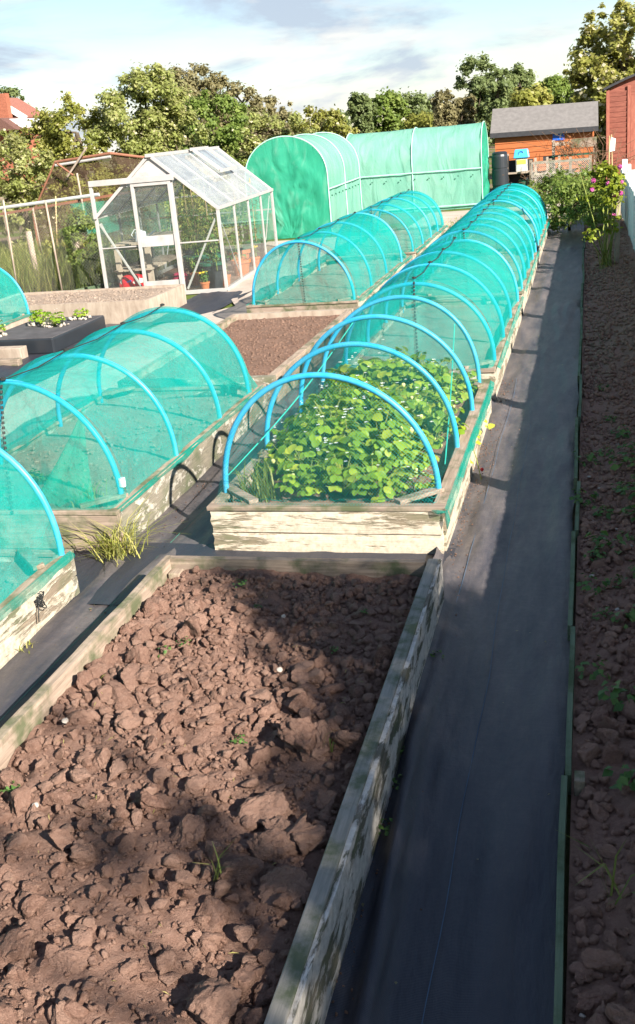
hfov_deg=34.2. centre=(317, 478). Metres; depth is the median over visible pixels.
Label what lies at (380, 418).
strawberry plant
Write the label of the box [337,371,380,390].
strawberry plant
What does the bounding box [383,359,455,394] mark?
strawberry plant
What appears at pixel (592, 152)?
dead stems
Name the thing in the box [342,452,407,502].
strawberry plant
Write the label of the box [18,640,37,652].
grass tuft
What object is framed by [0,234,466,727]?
path
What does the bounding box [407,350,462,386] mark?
strawberry plant
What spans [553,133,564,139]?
sign
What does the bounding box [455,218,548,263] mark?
raised bed
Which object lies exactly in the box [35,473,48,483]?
weed
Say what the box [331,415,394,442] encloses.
strawberry plant
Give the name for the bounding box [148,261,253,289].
greenhouse floor
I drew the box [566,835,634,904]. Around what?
grass tuft
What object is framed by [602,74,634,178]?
garden shed
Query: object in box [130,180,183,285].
door
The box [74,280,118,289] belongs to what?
edging board
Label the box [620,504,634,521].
weed
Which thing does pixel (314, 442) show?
strawberry plant
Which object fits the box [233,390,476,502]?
soil
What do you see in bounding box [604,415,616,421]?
weed
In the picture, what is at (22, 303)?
netting tunnel
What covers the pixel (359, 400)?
strawberry plant
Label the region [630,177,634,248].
picket fence
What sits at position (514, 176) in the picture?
shelf stand
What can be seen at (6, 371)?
path
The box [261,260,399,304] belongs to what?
soil
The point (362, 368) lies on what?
strawberry plant
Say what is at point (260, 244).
potted plant
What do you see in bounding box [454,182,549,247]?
netting tunnel
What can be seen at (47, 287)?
grass tuft
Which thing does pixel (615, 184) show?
rose bush
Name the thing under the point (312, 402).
strawberry plant
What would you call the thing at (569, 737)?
edging board
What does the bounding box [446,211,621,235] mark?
grass
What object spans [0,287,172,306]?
soil
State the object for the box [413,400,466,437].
strawberry plant
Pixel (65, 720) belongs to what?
pale stone
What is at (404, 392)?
strawberry plant
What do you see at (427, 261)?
netting tunnel
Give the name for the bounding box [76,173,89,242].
pole
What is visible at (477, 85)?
tree
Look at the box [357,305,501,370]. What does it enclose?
soil
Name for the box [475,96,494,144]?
tree
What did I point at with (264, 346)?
soil
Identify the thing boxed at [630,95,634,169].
door
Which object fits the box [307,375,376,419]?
strawberry plant
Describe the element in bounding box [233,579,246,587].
weed
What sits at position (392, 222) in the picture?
ground
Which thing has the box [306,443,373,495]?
strawberry plant
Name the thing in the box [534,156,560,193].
slatted stand
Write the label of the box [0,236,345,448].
path
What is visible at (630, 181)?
picket fence
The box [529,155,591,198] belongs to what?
wire fence
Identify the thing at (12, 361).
timber
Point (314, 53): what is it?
sky
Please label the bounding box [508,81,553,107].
tree
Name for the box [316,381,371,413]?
strawberry plant
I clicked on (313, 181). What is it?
polytunnel
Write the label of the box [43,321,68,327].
stones
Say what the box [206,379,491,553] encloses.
raised bed
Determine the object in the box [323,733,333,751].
grass tuft
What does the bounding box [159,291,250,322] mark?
path
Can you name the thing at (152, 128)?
hawthorn tree
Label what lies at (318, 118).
hawthorn tree
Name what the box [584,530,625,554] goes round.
weed
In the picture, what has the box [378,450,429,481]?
strawberry plant
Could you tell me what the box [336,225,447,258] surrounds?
raised bed
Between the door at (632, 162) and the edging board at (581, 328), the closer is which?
the edging board at (581, 328)
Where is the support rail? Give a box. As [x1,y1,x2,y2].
[0,193,99,210]
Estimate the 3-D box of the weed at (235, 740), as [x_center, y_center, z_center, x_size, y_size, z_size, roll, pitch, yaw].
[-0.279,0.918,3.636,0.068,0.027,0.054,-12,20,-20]
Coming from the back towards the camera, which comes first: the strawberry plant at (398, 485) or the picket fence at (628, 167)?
the picket fence at (628, 167)
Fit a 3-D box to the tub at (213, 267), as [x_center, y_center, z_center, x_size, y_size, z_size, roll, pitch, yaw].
[-1.628,-3.389,16.116,0.550,0.815,0.471,13,26,43]
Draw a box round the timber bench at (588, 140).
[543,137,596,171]
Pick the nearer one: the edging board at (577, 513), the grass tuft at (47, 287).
the edging board at (577, 513)
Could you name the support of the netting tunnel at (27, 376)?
on the raised bed at (169, 488)
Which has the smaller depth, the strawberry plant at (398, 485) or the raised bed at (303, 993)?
the raised bed at (303, 993)
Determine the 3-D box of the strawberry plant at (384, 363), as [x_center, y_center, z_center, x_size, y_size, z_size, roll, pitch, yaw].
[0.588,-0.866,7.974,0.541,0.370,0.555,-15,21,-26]
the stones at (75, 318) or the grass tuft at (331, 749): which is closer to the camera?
the grass tuft at (331, 749)
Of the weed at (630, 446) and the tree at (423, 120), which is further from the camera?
the tree at (423, 120)
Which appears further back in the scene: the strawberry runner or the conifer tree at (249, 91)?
the conifer tree at (249, 91)
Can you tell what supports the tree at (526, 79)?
on the ground at (392, 222)
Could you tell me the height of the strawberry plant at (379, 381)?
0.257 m
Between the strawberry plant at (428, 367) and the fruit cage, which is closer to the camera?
the strawberry plant at (428, 367)
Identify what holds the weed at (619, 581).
on the soil border
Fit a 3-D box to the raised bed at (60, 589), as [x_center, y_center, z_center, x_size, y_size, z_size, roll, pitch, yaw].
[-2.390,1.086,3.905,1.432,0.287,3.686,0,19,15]
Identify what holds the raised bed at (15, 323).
on the path at (6, 371)
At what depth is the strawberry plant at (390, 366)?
7.58 m
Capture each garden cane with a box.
[55,196,57,254]
[607,136,609,257]
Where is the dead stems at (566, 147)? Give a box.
[554,132,582,158]
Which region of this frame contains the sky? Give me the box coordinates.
[0,0,634,154]
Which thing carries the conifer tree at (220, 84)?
on the ground at (392, 222)
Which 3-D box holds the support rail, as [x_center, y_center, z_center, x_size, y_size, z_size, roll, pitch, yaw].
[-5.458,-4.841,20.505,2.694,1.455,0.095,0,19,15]
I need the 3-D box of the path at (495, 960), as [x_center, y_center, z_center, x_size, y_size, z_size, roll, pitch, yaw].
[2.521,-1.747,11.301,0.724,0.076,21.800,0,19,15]
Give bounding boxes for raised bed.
[0,284,186,323]
[0,311,34,331]
[0,383,267,550]
[0,547,79,668]
[0,555,443,1023]
[118,308,352,404]
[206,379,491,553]
[246,254,412,314]
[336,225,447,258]
[336,296,520,400]
[408,250,537,314]
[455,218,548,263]
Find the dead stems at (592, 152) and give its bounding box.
[520,128,634,172]
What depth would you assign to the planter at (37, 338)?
12.47 m
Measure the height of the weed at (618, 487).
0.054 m
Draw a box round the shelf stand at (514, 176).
[507,154,533,196]
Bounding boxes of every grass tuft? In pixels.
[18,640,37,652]
[31,497,184,563]
[36,277,56,291]
[59,474,107,507]
[193,839,234,881]
[228,453,281,502]
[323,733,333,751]
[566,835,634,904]
[593,250,614,269]
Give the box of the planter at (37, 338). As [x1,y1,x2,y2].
[0,315,105,353]
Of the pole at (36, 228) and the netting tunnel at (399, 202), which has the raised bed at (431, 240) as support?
the netting tunnel at (399, 202)
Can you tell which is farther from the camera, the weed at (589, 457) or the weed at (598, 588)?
the weed at (589, 457)
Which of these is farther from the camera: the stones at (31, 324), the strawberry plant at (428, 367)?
the stones at (31, 324)
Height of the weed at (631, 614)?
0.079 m
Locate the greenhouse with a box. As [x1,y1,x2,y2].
[88,146,278,294]
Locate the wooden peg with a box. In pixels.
[574,770,584,795]
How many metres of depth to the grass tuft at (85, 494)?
6.10 m
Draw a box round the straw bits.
[9,597,361,993]
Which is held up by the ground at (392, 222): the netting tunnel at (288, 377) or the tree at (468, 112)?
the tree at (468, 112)
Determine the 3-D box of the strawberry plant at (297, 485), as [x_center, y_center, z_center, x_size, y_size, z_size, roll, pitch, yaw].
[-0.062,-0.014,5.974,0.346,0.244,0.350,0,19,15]
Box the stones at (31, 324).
[27,322,49,326]
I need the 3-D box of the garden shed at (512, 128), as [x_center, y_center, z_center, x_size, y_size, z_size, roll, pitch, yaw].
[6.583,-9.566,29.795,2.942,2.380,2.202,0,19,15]
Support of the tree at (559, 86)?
on the ground at (392, 222)
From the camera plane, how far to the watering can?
16.27 m
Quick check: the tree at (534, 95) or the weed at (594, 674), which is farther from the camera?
the tree at (534, 95)
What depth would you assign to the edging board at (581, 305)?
12.13 m
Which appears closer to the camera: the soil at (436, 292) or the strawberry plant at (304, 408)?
the strawberry plant at (304, 408)
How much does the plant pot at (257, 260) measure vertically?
0.396 m
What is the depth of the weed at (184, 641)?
4.36 m
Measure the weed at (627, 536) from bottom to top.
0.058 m
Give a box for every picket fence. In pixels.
[620,159,626,218]
[623,164,630,223]
[626,170,634,235]
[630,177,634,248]
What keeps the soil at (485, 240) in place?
in the raised bed at (540, 249)
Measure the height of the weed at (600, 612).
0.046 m
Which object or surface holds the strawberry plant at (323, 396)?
on the soil at (440, 454)
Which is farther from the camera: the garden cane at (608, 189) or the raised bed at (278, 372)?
the garden cane at (608, 189)
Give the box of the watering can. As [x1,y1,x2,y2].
[131,229,154,241]
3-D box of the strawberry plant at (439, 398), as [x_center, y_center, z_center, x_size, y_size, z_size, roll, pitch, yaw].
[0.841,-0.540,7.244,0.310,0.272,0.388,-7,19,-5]
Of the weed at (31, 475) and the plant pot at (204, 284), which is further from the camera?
the plant pot at (204, 284)
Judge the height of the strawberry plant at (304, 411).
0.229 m
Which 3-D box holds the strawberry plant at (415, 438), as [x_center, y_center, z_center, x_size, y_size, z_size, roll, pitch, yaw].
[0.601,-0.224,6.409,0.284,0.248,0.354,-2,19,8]
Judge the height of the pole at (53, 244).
1.471 m
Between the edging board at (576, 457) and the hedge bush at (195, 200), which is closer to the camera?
the edging board at (576, 457)
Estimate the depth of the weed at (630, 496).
5.86 m
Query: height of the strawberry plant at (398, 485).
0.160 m
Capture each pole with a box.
[2,200,17,288]
[32,208,42,254]
[44,200,62,290]
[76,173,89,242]
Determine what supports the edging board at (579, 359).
on the ground at (392, 222)
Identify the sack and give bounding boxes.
[119,274,143,286]
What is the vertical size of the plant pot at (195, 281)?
0.470 m
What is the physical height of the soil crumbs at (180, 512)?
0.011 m
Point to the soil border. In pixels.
(600, 983)
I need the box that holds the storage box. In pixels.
[513,149,529,171]
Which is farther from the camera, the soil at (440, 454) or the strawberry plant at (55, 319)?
the strawberry plant at (55, 319)
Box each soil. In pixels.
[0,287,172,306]
[0,393,245,507]
[0,561,44,598]
[0,565,421,1023]
[142,315,338,378]
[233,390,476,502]
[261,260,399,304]
[351,230,436,254]
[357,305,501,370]
[419,255,526,295]
[465,223,536,250]
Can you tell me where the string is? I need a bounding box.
[35,591,46,621]
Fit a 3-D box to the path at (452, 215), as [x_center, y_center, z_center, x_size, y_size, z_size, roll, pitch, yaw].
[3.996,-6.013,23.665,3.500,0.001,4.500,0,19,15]
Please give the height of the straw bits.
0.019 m
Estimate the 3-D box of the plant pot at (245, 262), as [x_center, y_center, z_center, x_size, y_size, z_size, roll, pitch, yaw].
[-1.371,-3.791,17.359,0.467,0.738,0.382,-9,19,-10]
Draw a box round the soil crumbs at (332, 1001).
[331,377,519,1015]
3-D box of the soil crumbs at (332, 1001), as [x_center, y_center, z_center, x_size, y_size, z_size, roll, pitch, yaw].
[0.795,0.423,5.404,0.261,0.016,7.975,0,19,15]
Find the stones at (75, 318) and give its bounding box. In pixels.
[68,315,90,320]
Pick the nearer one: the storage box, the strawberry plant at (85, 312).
the strawberry plant at (85, 312)
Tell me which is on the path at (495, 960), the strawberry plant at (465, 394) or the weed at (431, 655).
the weed at (431, 655)
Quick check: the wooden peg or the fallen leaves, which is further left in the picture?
the fallen leaves
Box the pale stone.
[62,717,68,722]
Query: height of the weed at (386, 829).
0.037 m
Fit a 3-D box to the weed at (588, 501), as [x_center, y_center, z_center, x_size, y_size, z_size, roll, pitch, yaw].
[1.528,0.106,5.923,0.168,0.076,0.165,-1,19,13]
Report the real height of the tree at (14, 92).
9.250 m
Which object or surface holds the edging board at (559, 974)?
on the ground at (392, 222)
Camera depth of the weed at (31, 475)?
6.78 m
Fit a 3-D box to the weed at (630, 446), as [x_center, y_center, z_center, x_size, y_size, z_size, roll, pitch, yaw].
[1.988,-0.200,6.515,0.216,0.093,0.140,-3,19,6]
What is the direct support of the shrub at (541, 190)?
on the path at (452, 215)
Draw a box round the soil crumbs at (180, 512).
[39,414,287,683]
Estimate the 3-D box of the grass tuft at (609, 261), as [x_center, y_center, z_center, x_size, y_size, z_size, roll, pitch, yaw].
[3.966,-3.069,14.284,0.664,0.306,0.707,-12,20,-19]
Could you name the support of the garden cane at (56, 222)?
on the grass at (171, 250)
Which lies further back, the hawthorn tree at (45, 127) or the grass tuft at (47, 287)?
the hawthorn tree at (45, 127)
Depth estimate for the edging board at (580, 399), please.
7.84 m
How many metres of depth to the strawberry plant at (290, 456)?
6.08 m
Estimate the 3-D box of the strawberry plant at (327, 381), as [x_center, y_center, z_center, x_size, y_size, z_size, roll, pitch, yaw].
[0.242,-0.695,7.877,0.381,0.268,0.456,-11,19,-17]
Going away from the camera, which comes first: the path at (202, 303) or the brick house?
the path at (202, 303)
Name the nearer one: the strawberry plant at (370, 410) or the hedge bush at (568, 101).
the strawberry plant at (370, 410)
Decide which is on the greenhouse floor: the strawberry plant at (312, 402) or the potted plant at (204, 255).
the potted plant at (204, 255)
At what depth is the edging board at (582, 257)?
15.40 m
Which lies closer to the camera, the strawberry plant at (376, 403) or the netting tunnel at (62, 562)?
the netting tunnel at (62, 562)
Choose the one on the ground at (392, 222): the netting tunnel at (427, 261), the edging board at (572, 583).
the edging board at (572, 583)
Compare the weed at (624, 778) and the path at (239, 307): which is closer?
the weed at (624, 778)
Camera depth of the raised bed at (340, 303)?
12.55 m
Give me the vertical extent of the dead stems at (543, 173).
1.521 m
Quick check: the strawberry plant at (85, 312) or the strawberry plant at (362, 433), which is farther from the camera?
the strawberry plant at (85, 312)
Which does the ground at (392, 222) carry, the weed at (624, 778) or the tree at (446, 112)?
the tree at (446, 112)
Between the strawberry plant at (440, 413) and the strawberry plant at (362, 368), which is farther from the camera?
the strawberry plant at (362, 368)
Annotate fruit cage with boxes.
[0,147,178,254]
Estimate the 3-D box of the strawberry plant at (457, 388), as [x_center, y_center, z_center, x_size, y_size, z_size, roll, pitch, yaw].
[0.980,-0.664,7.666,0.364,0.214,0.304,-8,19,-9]
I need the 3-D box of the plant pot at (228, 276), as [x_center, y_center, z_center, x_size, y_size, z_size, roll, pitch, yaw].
[-1.468,-3.268,16.387,0.180,0.385,0.185,0,19,15]
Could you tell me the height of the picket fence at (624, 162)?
1.150 m
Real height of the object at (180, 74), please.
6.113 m
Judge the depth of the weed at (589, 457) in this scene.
6.50 m
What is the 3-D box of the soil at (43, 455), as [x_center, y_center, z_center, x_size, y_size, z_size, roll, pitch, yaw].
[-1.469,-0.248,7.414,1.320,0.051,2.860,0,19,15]
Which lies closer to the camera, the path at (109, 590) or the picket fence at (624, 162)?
the path at (109, 590)
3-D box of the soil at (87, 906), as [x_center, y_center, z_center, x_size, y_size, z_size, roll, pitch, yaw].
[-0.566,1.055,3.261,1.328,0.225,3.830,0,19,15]
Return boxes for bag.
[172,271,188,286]
[610,137,615,151]
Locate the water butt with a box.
[491,151,508,199]
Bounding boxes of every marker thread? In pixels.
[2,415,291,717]
[422,425,530,1022]
[456,379,516,601]
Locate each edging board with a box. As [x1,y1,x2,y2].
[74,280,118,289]
[553,775,567,1023]
[565,626,575,794]
[567,531,575,640]
[574,417,577,492]
[575,481,580,543]
[577,339,581,384]
[578,374,581,428]
[580,283,582,312]
[580,308,582,343]
[582,248,583,269]
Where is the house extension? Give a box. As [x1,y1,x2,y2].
[0,117,46,188]
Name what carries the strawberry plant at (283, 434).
on the soil at (440, 454)
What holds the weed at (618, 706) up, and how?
on the soil border
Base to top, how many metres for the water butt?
1.275 m
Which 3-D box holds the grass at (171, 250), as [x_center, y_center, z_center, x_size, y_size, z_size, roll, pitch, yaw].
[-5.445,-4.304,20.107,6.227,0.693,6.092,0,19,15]
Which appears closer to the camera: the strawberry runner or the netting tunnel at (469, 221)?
the strawberry runner
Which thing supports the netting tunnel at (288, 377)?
on the raised bed at (396, 527)
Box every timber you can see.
[0,345,27,358]
[0,358,22,365]
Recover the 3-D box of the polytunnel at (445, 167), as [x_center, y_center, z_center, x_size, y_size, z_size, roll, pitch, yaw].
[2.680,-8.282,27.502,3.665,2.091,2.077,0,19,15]
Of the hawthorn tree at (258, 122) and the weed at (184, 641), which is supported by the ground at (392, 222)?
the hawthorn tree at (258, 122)
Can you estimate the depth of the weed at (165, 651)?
4.31 m
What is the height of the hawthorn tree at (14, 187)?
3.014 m
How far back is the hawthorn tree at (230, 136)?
27.17 m
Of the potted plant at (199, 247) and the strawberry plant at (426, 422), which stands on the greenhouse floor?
the potted plant at (199, 247)
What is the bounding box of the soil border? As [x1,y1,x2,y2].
[565,220,634,1023]
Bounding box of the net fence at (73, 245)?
[0,201,164,293]
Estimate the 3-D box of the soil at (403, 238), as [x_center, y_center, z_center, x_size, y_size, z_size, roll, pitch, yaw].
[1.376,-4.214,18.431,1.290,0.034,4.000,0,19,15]
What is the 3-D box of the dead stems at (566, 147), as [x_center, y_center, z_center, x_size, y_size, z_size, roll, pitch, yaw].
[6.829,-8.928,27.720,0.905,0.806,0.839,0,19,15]
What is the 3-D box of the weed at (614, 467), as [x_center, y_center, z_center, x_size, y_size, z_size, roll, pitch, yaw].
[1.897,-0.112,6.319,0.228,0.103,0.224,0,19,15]
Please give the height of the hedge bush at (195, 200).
2.012 m
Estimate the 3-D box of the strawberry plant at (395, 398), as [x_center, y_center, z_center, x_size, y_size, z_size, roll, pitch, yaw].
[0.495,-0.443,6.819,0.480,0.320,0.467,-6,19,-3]
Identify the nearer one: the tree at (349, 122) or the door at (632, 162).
the door at (632, 162)
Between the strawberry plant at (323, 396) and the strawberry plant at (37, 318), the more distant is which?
the strawberry plant at (37, 318)
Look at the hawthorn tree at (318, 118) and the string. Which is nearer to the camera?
the string
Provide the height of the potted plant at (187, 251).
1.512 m
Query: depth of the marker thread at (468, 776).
3.49 m
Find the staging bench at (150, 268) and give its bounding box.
[110,230,184,287]
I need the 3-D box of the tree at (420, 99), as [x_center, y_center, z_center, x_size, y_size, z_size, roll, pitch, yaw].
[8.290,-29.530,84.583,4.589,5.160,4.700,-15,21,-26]
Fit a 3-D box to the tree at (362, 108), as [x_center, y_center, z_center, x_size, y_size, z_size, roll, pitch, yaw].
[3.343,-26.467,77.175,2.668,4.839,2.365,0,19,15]
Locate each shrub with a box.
[37,226,87,268]
[55,203,111,275]
[526,164,610,209]
[539,174,615,232]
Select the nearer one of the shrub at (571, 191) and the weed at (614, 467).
the weed at (614, 467)
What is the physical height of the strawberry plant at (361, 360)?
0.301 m
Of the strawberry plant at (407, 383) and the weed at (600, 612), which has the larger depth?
the strawberry plant at (407, 383)
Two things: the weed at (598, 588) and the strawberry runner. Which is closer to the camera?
the weed at (598, 588)
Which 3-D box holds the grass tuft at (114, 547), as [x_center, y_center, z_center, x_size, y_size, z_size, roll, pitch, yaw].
[-1.139,0.315,5.897,1.018,0.255,1.015,0,19,15]
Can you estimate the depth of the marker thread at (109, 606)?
4.99 m
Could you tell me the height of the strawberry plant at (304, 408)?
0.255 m
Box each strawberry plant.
[0,319,5,331]
[28,309,47,323]
[40,308,65,326]
[72,308,88,317]
[256,431,310,474]
[267,422,309,459]
[269,435,330,484]
[270,407,324,447]
[274,451,332,496]
[285,404,327,429]
[286,398,367,443]
[288,397,354,435]
[296,409,346,458]
[297,401,321,415]
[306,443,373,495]
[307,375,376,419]
[310,414,387,466]
[315,435,378,479]
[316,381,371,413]
[316,383,337,398]
[323,373,346,390]
[324,372,376,399]
[324,382,400,419]
[325,359,382,388]
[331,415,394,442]
[331,428,409,483]
[336,406,413,465]
[336,407,386,423]
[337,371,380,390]
[339,401,414,447]
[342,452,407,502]
[348,352,383,372]
[354,383,406,407]
[356,358,416,388]
[362,391,422,436]
[364,387,429,424]
[367,339,421,384]
[367,364,414,389]
[368,377,410,403]
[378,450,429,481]
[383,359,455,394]
[383,379,429,399]
[384,361,445,387]
[384,415,444,467]
[387,384,442,413]
[391,470,434,498]
[403,431,435,455]
[405,400,468,448]
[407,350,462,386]
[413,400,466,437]
[418,387,462,413]
[421,399,458,421]
[423,382,467,407]
[442,375,473,400]
[446,368,480,393]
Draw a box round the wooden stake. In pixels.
[25,231,38,279]
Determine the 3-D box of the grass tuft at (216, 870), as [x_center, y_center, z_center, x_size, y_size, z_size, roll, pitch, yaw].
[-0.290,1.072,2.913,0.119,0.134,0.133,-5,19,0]
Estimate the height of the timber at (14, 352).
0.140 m
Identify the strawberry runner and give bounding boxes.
[470,419,494,479]
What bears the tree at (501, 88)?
on the ground at (392, 222)
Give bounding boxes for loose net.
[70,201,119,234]
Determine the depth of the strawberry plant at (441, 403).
6.95 m
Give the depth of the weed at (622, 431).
6.99 m
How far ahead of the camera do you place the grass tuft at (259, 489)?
5.98 m
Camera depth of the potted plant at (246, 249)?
17.96 m
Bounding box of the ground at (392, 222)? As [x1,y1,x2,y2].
[0,136,622,1023]
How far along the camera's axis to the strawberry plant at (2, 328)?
12.47 m
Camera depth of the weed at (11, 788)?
3.48 m
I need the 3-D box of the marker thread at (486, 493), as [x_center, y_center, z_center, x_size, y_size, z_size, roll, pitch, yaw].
[0.790,0.429,5.379,0.028,0.002,7.920,0,19,15]
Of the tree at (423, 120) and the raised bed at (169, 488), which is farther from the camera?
the tree at (423, 120)
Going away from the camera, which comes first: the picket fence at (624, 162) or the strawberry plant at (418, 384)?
the strawberry plant at (418, 384)
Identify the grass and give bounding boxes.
[0,221,204,293]
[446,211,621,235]
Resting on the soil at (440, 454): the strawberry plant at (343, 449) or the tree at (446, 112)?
the strawberry plant at (343, 449)
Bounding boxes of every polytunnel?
[244,132,362,239]
[346,121,489,213]
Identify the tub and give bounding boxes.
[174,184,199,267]
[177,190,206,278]
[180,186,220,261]
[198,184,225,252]
[198,236,225,288]
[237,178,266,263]
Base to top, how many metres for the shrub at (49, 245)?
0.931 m
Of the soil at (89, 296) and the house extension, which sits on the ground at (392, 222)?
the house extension
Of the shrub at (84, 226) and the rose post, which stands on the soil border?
the rose post
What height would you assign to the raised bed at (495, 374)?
0.297 m
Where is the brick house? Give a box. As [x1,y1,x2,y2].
[0,93,39,117]
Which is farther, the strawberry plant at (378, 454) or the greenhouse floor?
the greenhouse floor
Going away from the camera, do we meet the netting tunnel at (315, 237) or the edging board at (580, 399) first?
the edging board at (580, 399)
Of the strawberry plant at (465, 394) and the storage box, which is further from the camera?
the storage box
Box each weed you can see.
[0,481,12,494]
[0,781,19,792]
[26,468,39,477]
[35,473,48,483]
[158,645,171,657]
[176,636,190,645]
[229,734,247,743]
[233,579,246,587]
[378,818,392,835]
[392,774,401,789]
[428,650,443,657]
[569,488,598,505]
[572,451,603,466]
[574,655,610,679]
[576,573,610,594]
[583,549,605,560]
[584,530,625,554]
[591,505,613,519]
[591,606,613,619]
[597,680,634,711]
[598,445,614,455]
[602,764,634,790]
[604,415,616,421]
[606,604,634,628]
[608,453,634,470]
[610,424,633,438]
[610,574,627,587]
[611,483,628,494]
[615,481,634,499]
[616,440,634,455]
[617,531,634,543]
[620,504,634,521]
[628,560,634,577]
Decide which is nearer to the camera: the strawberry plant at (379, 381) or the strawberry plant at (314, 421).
the strawberry plant at (314, 421)
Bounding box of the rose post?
[614,190,620,262]
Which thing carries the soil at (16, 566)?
in the raised bed at (60, 589)
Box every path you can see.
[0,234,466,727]
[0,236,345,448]
[0,323,150,400]
[67,543,455,604]
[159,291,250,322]
[324,219,583,1023]
[411,204,565,228]
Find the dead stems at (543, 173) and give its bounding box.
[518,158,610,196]
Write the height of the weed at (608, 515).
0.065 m
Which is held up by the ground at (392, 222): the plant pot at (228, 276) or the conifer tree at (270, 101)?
the conifer tree at (270, 101)
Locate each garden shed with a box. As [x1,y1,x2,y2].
[490,101,597,188]
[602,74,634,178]
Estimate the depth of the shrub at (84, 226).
18.27 m
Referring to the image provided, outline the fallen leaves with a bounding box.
[361,238,567,983]
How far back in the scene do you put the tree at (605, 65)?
33.70 m
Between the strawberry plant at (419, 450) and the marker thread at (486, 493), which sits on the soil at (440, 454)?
the strawberry plant at (419, 450)
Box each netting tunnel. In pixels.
[0,268,32,326]
[0,303,263,513]
[0,448,74,618]
[216,294,494,528]
[246,212,412,305]
[330,189,447,256]
[331,237,523,372]
[406,204,539,294]
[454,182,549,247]
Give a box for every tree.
[0,85,30,104]
[0,129,85,257]
[5,90,125,243]
[74,59,213,230]
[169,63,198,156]
[176,89,251,224]
[185,62,223,178]
[201,70,245,154]
[221,104,316,203]
[227,80,268,151]
[248,89,284,140]
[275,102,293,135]
[290,104,359,137]
[316,109,352,138]
[344,91,377,136]
[370,86,411,132]
[401,86,442,125]
[402,108,475,128]
[427,88,462,126]
[453,51,498,144]
[456,93,477,124]
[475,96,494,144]
[479,68,516,138]
[508,62,536,92]
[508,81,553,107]
[535,73,574,103]
[562,0,634,163]
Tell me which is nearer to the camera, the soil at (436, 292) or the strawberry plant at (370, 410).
the strawberry plant at (370, 410)
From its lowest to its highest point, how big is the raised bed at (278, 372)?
0.263 m
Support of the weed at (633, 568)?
on the soil border
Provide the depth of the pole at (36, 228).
20.45 m
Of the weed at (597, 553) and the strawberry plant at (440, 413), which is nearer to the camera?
the weed at (597, 553)
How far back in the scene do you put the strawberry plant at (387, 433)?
6.05 m
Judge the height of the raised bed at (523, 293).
0.287 m
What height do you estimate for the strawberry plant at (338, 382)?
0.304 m
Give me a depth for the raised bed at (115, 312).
13.93 m
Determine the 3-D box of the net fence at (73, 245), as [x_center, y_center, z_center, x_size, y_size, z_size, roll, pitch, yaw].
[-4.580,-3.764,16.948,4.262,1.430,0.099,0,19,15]
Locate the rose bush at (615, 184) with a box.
[576,160,627,264]
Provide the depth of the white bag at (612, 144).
25.22 m
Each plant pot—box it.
[185,256,199,285]
[198,269,209,288]
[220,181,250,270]
[222,232,250,275]
[226,264,230,285]
[250,244,259,266]
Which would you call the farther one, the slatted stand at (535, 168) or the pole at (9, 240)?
the slatted stand at (535, 168)
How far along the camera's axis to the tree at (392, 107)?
81.33 m
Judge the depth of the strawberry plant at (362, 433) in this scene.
6.18 m
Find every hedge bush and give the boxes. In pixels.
[79,153,240,247]
[561,89,605,159]
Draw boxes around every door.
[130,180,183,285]
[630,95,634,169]
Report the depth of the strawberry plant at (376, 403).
6.61 m
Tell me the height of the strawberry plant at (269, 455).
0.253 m
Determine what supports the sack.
on the greenhouse floor
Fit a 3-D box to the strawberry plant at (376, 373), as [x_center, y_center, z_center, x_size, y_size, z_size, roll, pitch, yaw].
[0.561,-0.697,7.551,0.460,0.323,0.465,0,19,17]
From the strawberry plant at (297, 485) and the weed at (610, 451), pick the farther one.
the weed at (610, 451)
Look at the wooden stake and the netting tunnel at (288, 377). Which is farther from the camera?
the wooden stake
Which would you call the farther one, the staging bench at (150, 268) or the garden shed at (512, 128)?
the garden shed at (512, 128)
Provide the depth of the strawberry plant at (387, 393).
7.15 m
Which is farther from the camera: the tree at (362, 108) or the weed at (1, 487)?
the tree at (362, 108)
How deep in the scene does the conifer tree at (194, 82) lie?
52.04 m
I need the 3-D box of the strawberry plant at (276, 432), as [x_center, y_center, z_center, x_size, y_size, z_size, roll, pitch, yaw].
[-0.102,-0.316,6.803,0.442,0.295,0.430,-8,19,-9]
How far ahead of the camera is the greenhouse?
15.88 m
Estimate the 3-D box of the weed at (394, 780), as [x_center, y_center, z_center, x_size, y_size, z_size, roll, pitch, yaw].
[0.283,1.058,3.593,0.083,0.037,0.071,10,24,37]

